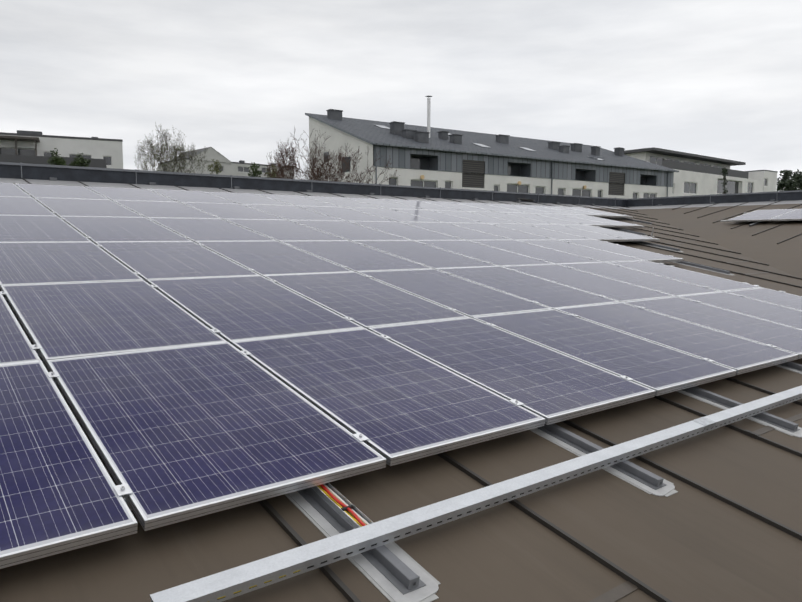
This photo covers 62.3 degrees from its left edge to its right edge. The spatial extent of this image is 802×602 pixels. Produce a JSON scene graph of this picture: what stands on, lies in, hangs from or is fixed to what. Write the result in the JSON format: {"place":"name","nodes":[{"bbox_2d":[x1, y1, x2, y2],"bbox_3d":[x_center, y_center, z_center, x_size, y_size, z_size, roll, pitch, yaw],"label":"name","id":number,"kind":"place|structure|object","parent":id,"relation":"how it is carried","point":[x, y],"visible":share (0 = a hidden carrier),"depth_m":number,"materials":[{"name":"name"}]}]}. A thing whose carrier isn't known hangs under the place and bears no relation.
{"place":"outdoors","nodes":[
{"label":"outdoors","id":0,"kind":"place"},
{"bbox_2d":[0,178,801,601],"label":"roof","id":1,"kind":"structure","parent":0,"point":[724,524],"depth_m":2.67,"materials":[{"name":"brown metal"}]},
{"bbox_2d":[208,484,368,601],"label":"cables","id":2,"kind":"object","parent":1,"relation":"on","point":[340,503],"visible":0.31,"depth_m":2.50,"materials":[{"name":"multicoloured plastic"}]},
{"bbox_2d":[4,217,758,510],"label":"rails","id":3,"kind":"object","parent":1,"relation":"on","point":[618,244],"visible":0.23,"depth_m":8.69,"materials":[{"name":"metal"}]},
{"bbox_2d":[0,291,7,298],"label":"clamp","id":4,"kind":"object","parent":3,"relation":"on","point":[3,293],"visible":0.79,"depth_m":4.51,"materials":[{"name":"metal"}]},
{"bbox_2d":[0,183,30,196],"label":"solar panel","id":5,"kind":"object","parent":3,"relation":"on","point":[10,189],"visible":0.73,"depth_m":9.45,"materials":[{"name":"glass"}]},
{"bbox_2d":[0,294,40,364],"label":"solar panel","id":6,"kind":"object","parent":3,"relation":"on","point":[15,344],"visible":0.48,"depth_m":3.65,"materials":[{"name":"glass"}]},
{"bbox_2d":[0,196,56,215],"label":"solar panel","id":7,"kind":"object","parent":3,"relation":"on","point":[9,205],"visible":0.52,"depth_m":8.17,"materials":[{"name":"glass"}]},
{"bbox_2d":[30,344,41,354],"bbox_3d":[-1.980,0.268,3.599,0.048,0.064,0.070,-4,17,-37],"label":"clamp","id":8,"kind":"object","parent":3,"relation":"on","point":[36,347],"visible":0.81,"depth_m":3.59,"materials":[{"name":"metal"}]},
{"bbox_2d":[0,215,91,241],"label":"solar panel","id":9,"kind":"object","parent":3,"relation":"on","point":[25,228],"visible":0.81,"depth_m":6.84,"materials":[{"name":"glass"}]},
{"bbox_2d":[46,371,59,383],"bbox_3d":[-1.709,0.381,3.258,0.048,0.064,0.070,-4,17,-37],"label":"clamp","id":10,"kind":"object","parent":3,"relation":"on","point":[54,375],"visible":0.9,"depth_m":3.24,"materials":[{"name":"metal"}]},
{"bbox_2d":[15,183,109,199],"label":"solar panel","id":11,"kind":"object","parent":3,"relation":"on","point":[55,191],"visible":0.69,"depth_m":9.95,"materials":[{"name":"glass"}]},
{"bbox_2d":[0,361,137,568],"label":"solar panel","id":12,"kind":"object","parent":3,"relation":"on","point":[58,494],"visible":1,"depth_m":2.36,"materials":[{"name":"glass"}]},
{"bbox_2d":[0,242,143,289],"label":"solar panel","id":13,"kind":"object","parent":3,"relation":"on","point":[22,263],"visible":0.79,"depth_m":5.50,"materials":[{"name":"glass"}]},
{"bbox_2d":[34,197,143,217],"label":"solar panel","id":14,"kind":"object","parent":3,"relation":"on","point":[83,207],"visible":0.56,"depth_m":8.69,"materials":[{"name":"glass"}]},
{"bbox_2d":[1,280,226,365],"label":"solar panel","id":15,"kind":"object","parent":3,"relation":"on","point":[65,320],"visible":0.88,"depth_m":4.21,"materials":[{"name":"glass"}]},
{"bbox_2d":[113,483,132,502],"bbox_3d":[-0.982,0.685,2.340,0.048,0.064,0.070,-4,17,-37],"label":"clamp","id":16,"kind":"object","parent":3,"relation":"on","point":[123,490],"visible":0.98,"depth_m":2.33,"materials":[{"name":"metal"}]},
{"bbox_2d":[60,216,190,243],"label":"solar panel","id":17,"kind":"object","parent":3,"relation":"on","point":[119,229],"visible":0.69,"depth_m":7.41,"materials":[{"name":"glass"}]},
{"bbox_2d":[85,186,177,201],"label":"solar panel","id":18,"kind":"object","parent":3,"relation":"on","point":[131,194],"visible":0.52,"depth_m":10.57,"materials":[{"name":"glass"}]},
{"bbox_2d":[112,200,220,218],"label":"solar panel","id":19,"kind":"object","parent":3,"relation":"on","point":[156,209],"visible":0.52,"depth_m":9.30,"materials":[{"name":"glass"}]},
{"bbox_2d":[95,241,258,281],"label":"solar panel","id":20,"kind":"object","parent":3,"relation":"on","point":[167,260],"visible":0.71,"depth_m":6.13,"materials":[{"name":"glass"}]},
{"bbox_2d":[148,189,238,203],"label":"solar panel","id":21,"kind":"object","parent":3,"relation":"on","point":[180,196],"visible":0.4,"depth_m":11.20,"materials":[{"name":"glass"}]},
{"bbox_2d":[147,217,275,241],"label":"solar panel","id":22,"kind":"object","parent":3,"relation":"on","point":[197,229],"visible":0.67,"depth_m":8.03,"materials":[{"name":"glass"}]},
{"bbox_2d":[210,329,220,334],"bbox_3d":[-1.180,0.208,4.213,0.048,0.064,0.070,-4,17,-37],"label":"clamp","id":23,"kind":"object","parent":3,"relation":"on","point":[216,331],"visible":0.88,"depth_m":4.20,"materials":[{"name":"metal"}]},
{"bbox_2d":[47,342,385,530],"bbox_3d":[-0.949,0.503,3.110,0.988,0.042,1.651,-4,17,-37],"label":"solar panel","id":24,"kind":"object","parent":3,"relation":"on","point":[179,434],"visible":1,"depth_m":2.87,"materials":[{"name":"glass"}]},
{"bbox_2d":[181,202,286,219],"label":"solar panel","id":25,"kind":"object","parent":3,"relation":"on","point":[229,211],"visible":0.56,"depth_m":9.92,"materials":[{"name":"glass"}]},
{"bbox_2d":[239,350,250,356],"bbox_3d":[-0.909,0.321,3.872,0.048,0.064,0.070,-4,17,-37],"label":"clamp","id":26,"kind":"object","parent":3,"relation":"on","point":[245,352],"visible":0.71,"depth_m":3.86,"materials":[{"name":"metal"}]},
{"bbox_2d":[204,191,294,205],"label":"solar panel","id":27,"kind":"object","parent":3,"relation":"on","point":[246,198],"visible":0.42,"depth_m":11.80,"materials":[{"name":"glass"}]},
{"bbox_2d":[147,275,363,343],"bbox_3d":[-1.147,0.027,4.984,0.988,0.042,1.651,-4,17,-37],"label":"solar panel","id":28,"kind":"object","parent":3,"relation":"on","point":[235,308],"visible":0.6,"depth_m":4.85,"materials":[{"name":"glass"}]},
{"bbox_2d":[195,241,353,275],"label":"solar panel","id":29,"kind":"object","parent":3,"relation":"on","point":[261,258],"visible":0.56,"depth_m":6.76,"materials":[{"name":"glass"}]},
{"bbox_2d":[223,219,348,240],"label":"solar panel","id":30,"kind":"object","parent":3,"relation":"on","point":[282,230],"visible":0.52,"depth_m":8.64,"materials":[{"name":"glass"}]},
{"bbox_2d":[242,204,344,220],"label":"solar panel","id":31,"kind":"object","parent":3,"relation":"on","point":[288,212],"visible":0.69,"depth_m":10.54,"materials":[{"name":"glass"}]},
{"bbox_2d":[260,194,340,206],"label":"solar panel","id":32,"kind":"object","parent":3,"relation":"on","point":[297,200],"visible":0.65,"depth_m":12.43,"materials":[{"name":"glass"}]},
{"bbox_2d":[306,196,387,208],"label":"solar panel","id":33,"kind":"object","parent":3,"relation":"on","point":[343,202],"visible":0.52,"depth_m":13.03,"materials":[{"name":"glass"}]},
{"bbox_2d":[298,206,396,221],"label":"solar panel","id":34,"kind":"object","parent":3,"relation":"on","point":[345,214],"visible":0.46,"depth_m":11.16,"materials":[{"name":"glass"}]},
{"bbox_2d":[289,220,409,240],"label":"solar panel","id":35,"kind":"object","parent":3,"relation":"on","point":[349,231],"visible":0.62,"depth_m":9.28,"materials":[{"name":"glass"}]},
{"bbox_2d":[279,241,432,271],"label":"solar panel","id":36,"kind":"object","parent":3,"relation":"on","point":[353,256],"visible":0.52,"depth_m":7.37,"materials":[{"name":"glass"}]},
{"bbox_2d":[352,433,368,443],"bbox_3d":[-0.182,0.625,2.954,0.048,0.064,0.070,-4,17,-37],"label":"clamp","id":37,"kind":"object","parent":3,"relation":"on","point":[360,437],"visible":0.73,"depth_m":2.94,"materials":[{"name":"metal"}]},
{"bbox_2d":[263,272,467,328],"bbox_3d":[-0.347,-0.033,5.598,0.988,0.040,1.651,-4,17,-37],"label":"solar panel","id":38,"kind":"object","parent":3,"relation":"on","point":[364,301],"visible":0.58,"depth_m":5.47,"materials":[{"name":"glass"}]},
{"bbox_2d":[343,197,426,209],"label":"solar panel","id":39,"kind":"object","parent":3,"relation":"on","point":[386,204],"visible":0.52,"depth_m":13.66,"materials":[{"name":"glass"}]},
{"bbox_2d":[231,328,544,465],"bbox_3d":[-0.149,0.444,3.724,0.988,0.040,1.651,-4,17,-37],"label":"solar panel","id":40,"kind":"object","parent":3,"relation":"on","point":[395,403],"visible":0.83,"depth_m":3.51,"materials":[{"name":"glass"}]},
{"bbox_2d":[345,207,443,222],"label":"solar panel","id":41,"kind":"object","parent":3,"relation":"on","point":[397,216],"visible":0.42,"depth_m":11.78,"materials":[{"name":"glass"}]},
{"bbox_2d":[348,221,463,239],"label":"solar panel","id":42,"kind":"object","parent":3,"relation":"on","point":[407,231],"visible":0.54,"depth_m":9.90,"materials":[{"name":"glass"}]},
{"bbox_2d":[384,199,461,210],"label":"solar panel","id":43,"kind":"object","parent":3,"relation":"on","point":[424,205],"visible":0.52,"depth_m":14.28,"materials":[{"name":"glass"}]},
{"bbox_2d":[352,240,496,268],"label":"solar panel","id":44,"kind":"object","parent":3,"relation":"on","point":[425,254],"visible":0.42,"depth_m":8.01,"materials":[{"name":"glass"}]},
{"bbox_2d":[392,209,482,222],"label":"solar panel","id":45,"kind":"object","parent":3,"relation":"on","point":[439,216],"visible":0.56,"depth_m":12.38,"materials":[{"name":"glass"}]},
{"bbox_2d":[357,269,551,317],"bbox_3d":[0.452,-0.092,6.211,0.988,0.040,1.651,-4,17,-37],"label":"solar panel","id":46,"kind":"object","parent":3,"relation":"on","point":[463,296],"visible":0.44,"depth_m":6.09,"materials":[{"name":"glass"}]},
{"bbox_2d":[417,200,495,211],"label":"solar panel","id":47,"kind":"object","parent":3,"relation":"on","point":[456,206],"visible":0.54,"depth_m":14.88,"materials":[{"name":"glass"}]},
{"bbox_2d":[401,222,512,239],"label":"solar panel","id":48,"kind":"object","parent":3,"relation":"on","point":[455,231],"visible":0.65,"depth_m":10.51,"materials":[{"name":"glass"}]},
{"bbox_2d":[431,210,521,223],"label":"solar panel","id":49,"kind":"object","parent":3,"relation":"on","point":[476,217],"visible":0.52,"depth_m":13.00,"materials":[{"name":"glass"}]},
{"bbox_2d":[413,240,553,265],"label":"solar panel","id":50,"kind":"object","parent":3,"relation":"on","point":[491,255],"visible":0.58,"depth_m":8.62,"materials":[{"name":"glass"}]},
{"bbox_2d":[453,202,526,212],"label":"solar panel","id":51,"kind":"object","parent":3,"relation":"on","point":[489,207],"visible":0.56,"depth_m":15.52,"materials":[{"name":"glass"}]},
{"bbox_2d":[448,223,555,239],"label":"solar panel","id":52,"kind":"object","parent":3,"relation":"on","point":[502,231],"visible":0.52,"depth_m":11.12,"materials":[{"name":"glass"}]},
{"bbox_2d":[467,211,552,223],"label":"solar panel","id":53,"kind":"object","parent":3,"relation":"on","point":[509,217],"visible":0.6,"depth_m":13.63,"materials":[{"name":"glass"}]},
{"bbox_2d":[368,317,655,424],"bbox_3d":[0.651,0.384,4.338,0.988,0.040,1.651,-4,17,-37],"label":"solar panel","id":54,"kind":"object","parent":3,"relation":"on","point":[550,386],"visible":0.79,"depth_m":4.15,"materials":[{"name":"glass"}]},
{"bbox_2d":[509,399,523,406],"bbox_3d":[0.618,0.565,3.568,0.048,0.064,0.070,-4,17,-37],"label":"clamp","id":55,"kind":"object","parent":3,"relation":"on","point":[516,402],"visible":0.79,"depth_m":3.55,"materials":[{"name":"metal"}]},
{"bbox_2d":[482,203,555,213],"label":"solar panel","id":56,"kind":"object","parent":3,"relation":"on","point":[518,208],"visible":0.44,"depth_m":16.12,"materials":[{"name":"glass"}]},
{"bbox_2d":[435,266,618,308],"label":"solar panel","id":57,"kind":"object","parent":3,"relation":"on","point":[549,294],"visible":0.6,"depth_m":6.73,"materials":[{"name":"glass"}]},
{"bbox_2d":[468,240,601,263],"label":"solar panel","id":58,"kind":"object","parent":3,"relation":"on","point":[538,252],"visible":0.67,"depth_m":9.25,"materials":[{"name":"glass"}]},
{"bbox_2d":[487,223,589,239],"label":"solar panel","id":59,"kind":"object","parent":3,"relation":"on","point":[544,232],"visible":0.62,"depth_m":11.74,"materials":[{"name":"glass"}]},
{"bbox_2d":[501,212,585,224],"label":"solar panel","id":60,"kind":"object","parent":3,"relation":"on","point":[546,219],"visible":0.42,"depth_m":14.24,"materials":[{"name":"glass"}]},
{"bbox_2d":[509,204,582,214],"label":"solar panel","id":61,"kind":"object","parent":3,"relation":"on","point":[545,209],"visible":0.58,"depth_m":16.76,"materials":[{"name":"glass"}]},
{"bbox_2d":[535,205,608,216],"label":"solar panel","id":62,"kind":"object","parent":3,"relation":"on","point":[577,211],"visible":0.69,"depth_m":17.23,"materials":[{"name":"glass"}]},
{"bbox_2d":[532,213,616,226],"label":"solar panel","id":63,"kind":"object","parent":3,"relation":"on","point":[579,220],"visible":0.67,"depth_m":14.79,"materials":[{"name":"glass"}]},
{"bbox_2d":[526,224,627,241],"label":"solar panel","id":64,"kind":"object","parent":3,"relation":"on","point":[582,233],"visible":0.69,"depth_m":12.29,"materials":[{"name":"glass"}]},
{"bbox_2d":[518,240,645,261],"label":"solar panel","id":65,"kind":"object","parent":3,"relation":"on","point":[586,252],"visible":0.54,"depth_m":9.85,"materials":[{"name":"glass"}]},
{"bbox_2d":[501,264,673,301],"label":"solar panel","id":66,"kind":"object","parent":3,"relation":"on","point":[616,290],"visible":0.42,"depth_m":7.34,"materials":[{"name":"glass"}]},
{"bbox_2d":[559,206,631,217],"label":"solar panel","id":67,"kind":"object","parent":3,"relation":"on","point":[601,212],"visible":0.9,"depth_m":17.85,"materials":[{"name":"glass"}]},
{"bbox_2d":[561,214,642,227],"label":"solar panel","id":68,"kind":"object","parent":3,"relation":"on","point":[612,222],"visible":0.77,"depth_m":15.39,"materials":[{"name":"glass"}]},
{"bbox_2d":[472,309,736,395],"bbox_3d":[1.450,0.324,4.952,0.988,0.040,1.651,-4,17,-37],"label":"solar panel","id":69,"kind":"object","parent":3,"relation":"on","point":[659,369],"visible":0.79,"depth_m":4.79,"materials":[{"name":"glass"}]},
{"bbox_2d":[563,225,658,240],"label":"solar panel","id":70,"kind":"object","parent":3,"relation":"on","point":[628,236],"visible":0.85,"depth_m":12.88,"materials":[{"name":"glass"}]},
{"bbox_2d":[560,239,682,262],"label":"solar panel","id":71,"kind":"object","parent":3,"relation":"on","point":[627,251],"visible":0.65,"depth_m":10.43,"materials":[{"name":"glass"}]},
{"bbox_2d":[620,376,632,380],"bbox_3d":[1.417,0.505,4.182,0.048,0.064,0.070,-4,17,-37],"label":"clamp","id":72,"kind":"object","parent":3,"relation":"on","point":[627,378],"visible":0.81,"depth_m":4.17,"materials":[{"name":"metal"}]},
{"bbox_2d":[558,262,721,295],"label":"solar panel","id":73,"kind":"object","parent":3,"relation":"on","point":[646,280],"visible":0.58,"depth_m":7.97,"materials":[{"name":"glass"}]},
{"bbox_2d":[555,302,797,374],"bbox_3d":[2.250,0.265,5.566,0.988,0.040,1.651,-4,17,-37],"label":"solar panel","id":74,"kind":"object","parent":3,"relation":"on","point":[740,355],"visible":0.77,"depth_m":5.41,"materials":[{"name":"glass"}]},
{"bbox_2d":[606,261,761,291],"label":"solar panel","id":75,"kind":"object","parent":3,"relation":"on","point":[694,278],"visible":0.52,"depth_m":8.58,"materials":[{"name":"glass"}]},
{"bbox_2d":[622,296,801,358],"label":"solar panel","id":76,"kind":"object","parent":3,"relation":"on","point":[766,332],"visible":0.77,"depth_m":6.15,"materials":[{"name":"glass"}]},
{"bbox_2d":[677,292,801,329],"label":"solar panel","id":77,"kind":"object","parent":3,"relation":"on","point":[786,316],"visible":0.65,"depth_m":6.96,"materials":[{"name":"glass"}]},
{"bbox_2d":[724,288,801,310],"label":"solar panel","id":78,"kind":"object","parent":3,"relation":"on","point":[783,299],"visible":0.69,"depth_m":7.71,"materials":[{"name":"glass"}]},
{"bbox_2d":[0,162,801,206],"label":"roof parapet","id":79,"kind":"structure","parent":1,"relation":"on","point":[20,170],"depth_m":15.85,"materials":[{"name":"grey metal"}]},
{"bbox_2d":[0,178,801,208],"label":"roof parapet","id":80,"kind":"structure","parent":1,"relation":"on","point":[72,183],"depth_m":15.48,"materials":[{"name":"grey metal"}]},
{"bbox_2d":[518,198,534,201],"bbox_3d":[3.587,-2.887,18.973,0.562,0.062,0.449,-4,17,-37],"label":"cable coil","id":81,"kind":"object","parent":1,"relation":"on","point":[525,199],"visible":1,"depth_m":18.88,"materials":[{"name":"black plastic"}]},
{"bbox_2d":[284,218,801,601],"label":"mounting rail bases","id":82,"kind":"object","parent":1,"relation":"on","point":[378,580],"visible":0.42,"depth_m":2.45,"materials":[{"name":"grey metal"}]},
{"bbox_2d":[297,218,801,594],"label":"rails","id":83,"kind":"object","parent":1,"relation":"on","point":[395,571],"visible":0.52,"depth_m":3.09,"materials":[{"name":"grey metal"}]},
{"bbox_2d":[311,483,373,528],"bbox_3d":[-0.548,0.639,2.925,0.060,0.024,1.471,-4,17,-37],"label":"cable channel","id":84,"kind":"object","parent":83,"relation":"on","point":[344,515],"visible":0.15,"depth_m":2.50,"materials":[{"name":"grey metal"}]},
{"bbox_2d":[150,385,801,601],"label":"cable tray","id":85,"kind":"object","parent":83,"relation":"on","point":[228,583],"visible":1,"depth_m":2.46,"materials":[{"name":"silver metal"}]},
{"bbox_2d":[721,213,801,225],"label":"rails","id":86,"kind":"object","parent":1,"relation":"on","point":[758,222],"visible":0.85,"depth_m":16.05,"materials":[{"name":"metal"}]},
{"bbox_2d":[726,209,796,221],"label":"solar panel","id":87,"kind":"object","parent":86,"relation":"on","point":[761,215],"visible":0.83,"depth_m":16.44,"materials":[{"name":"glass"}]},
{"bbox_2d":[769,209,801,220],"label":"solar panel","id":88,"kind":"object","parent":86,"relation":"on","point":[795,215],"visible":1,"depth_m":15.63,"materials":[{"name":"glass"}]},
{"bbox_2d":[0,0,801,190],"label":"sky","id":89,"kind":"structure","parent":0,"point":[722,79],"materials":[{"name":"white"}]},
{"bbox_2d":[305,95,678,198],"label":"terrace building","id":90,"kind":"structure","parent":0,"point":[424,156],"depth_m":53.77,"materials":[{"name":"paint"}]},
{"label":"ground","id":91,"kind":"structure","parent":0,"visible":0},
{"bbox_2d":[46,148,65,165],"bbox_3d":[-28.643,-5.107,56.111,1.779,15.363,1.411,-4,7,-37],"label":"shrub","id":92,"kind":"object","parent":91,"relation":"on","point":[56,160],"visible":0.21,"depth_m":55.18,"materials":[{"name":"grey plant"}]},
{"bbox_2d":[0,130,122,168],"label":"building","id":93,"kind":"structure","parent":91,"relation":"on","point":[30,147],"depth_m":64.21,"materials":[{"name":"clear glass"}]},
{"bbox_2d":[69,153,90,166],"bbox_3d":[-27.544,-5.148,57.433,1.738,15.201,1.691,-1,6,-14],"label":"shrub","id":94,"kind":"object","parent":91,"relation":"on","point":[80,160],"visible":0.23,"depth_m":56.88,"materials":[{"name":"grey plant"}]},
{"bbox_2d":[142,154,150,170],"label":"small bare tree","id":95,"kind":"object","parent":91,"relation":"on","point":[146,163],"visible":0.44,"depth_m":49.32,"materials":[{"name":"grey plant"}]},
{"bbox_2d":[133,133,181,171],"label":"budding tree","id":96,"kind":"object","parent":91,"relation":"on","point":[138,167],"visible":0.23,"depth_m":54.73,"materials":[{"name":"grey plant"}]},
{"bbox_2d":[137,124,208,173],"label":"budding tree","id":97,"kind":"object","parent":91,"relation":"on","point":[157,157],"visible":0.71,"depth_m":51.20,"materials":[{"name":"brown plant"}]},
{"bbox_2d":[207,159,221,173],"bbox_3d":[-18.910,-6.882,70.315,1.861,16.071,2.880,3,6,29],"label":"bush","id":98,"kind":"object","parent":91,"relation":"on","point":[216,169],"visible":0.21,"depth_m":68.95,"materials":[{"name":"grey plant"}]},
{"bbox_2d":[158,147,293,178],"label":"building","id":99,"kind":"structure","parent":91,"relation":"on","point":[239,168],"depth_m":122.15,"materials":[{"name":"beige paint"}]},
{"bbox_2d":[248,162,261,176],"bbox_3d":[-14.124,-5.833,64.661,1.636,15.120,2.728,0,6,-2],"label":"bush","id":100,"kind":"object","parent":91,"relation":"on","point":[256,172],"visible":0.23,"depth_m":63.56,"materials":[{"name":"green plant"}]},
{"bbox_2d":[266,165,278,177],"bbox_3d":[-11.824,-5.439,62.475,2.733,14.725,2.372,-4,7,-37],"label":"bush","id":101,"kind":"object","parent":91,"relation":"on","point":[274,174],"visible":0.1,"depth_m":61.41,"materials":[{"name":"green plant"}]},
{"bbox_2d":[264,139,298,178],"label":"bare tree","id":102,"kind":"object","parent":91,"relation":"on","point":[282,159],"visible":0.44,"depth_m":40.81,"materials":[{"name":"brown plant"}]},
{"bbox_2d":[284,127,374,182],"bbox_3d":[-3.997,-2.398,35.796,5.127,13.986,7.280,-1,6,-8],"label":"bare tree","id":103,"kind":"object","parent":91,"relation":"on","point":[313,165],"visible":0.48,"depth_m":34.80,"materials":[{"name":"brown plant"}]},
{"bbox_2d":[346,147,399,183],"bbox_3d":[-1.923,-2.351,38.704,2.951,13.218,3.914,-4,7,-37],"label":"bare tree","id":104,"kind":"object","parent":91,"relation":"on","point":[355,169],"visible":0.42,"depth_m":37.86,"materials":[{"name":"brown plant"}]},
{"bbox_2d":[624,147,762,196],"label":"building","id":105,"kind":"structure","parent":91,"relation":"on","point":[696,174],"depth_m":85.12,"materials":[{"name":"painted plaster render"},{"name":"glass"}]},
{"bbox_2d":[720,167,727,193],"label":"terrace tree","id":106,"kind":"object","parent":91,"relation":"on","point":[724,172],"visible":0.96,"depth_m":76.92,"materials":[{"name":"green plant"}]},
{"bbox_2d":[746,170,777,191],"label":"white annex","id":107,"kind":"object","parent":91,"relation":"on","point":[768,178],"visible":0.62,"depth_m":98.84,"materials":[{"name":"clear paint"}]},
{"bbox_2d":[776,169,801,190],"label":"dark tree","id":108,"kind":"object","parent":91,"relation":"on","point":[786,181],"visible":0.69,"depth_m":116.75,"materials":[{"name":"green plant"}]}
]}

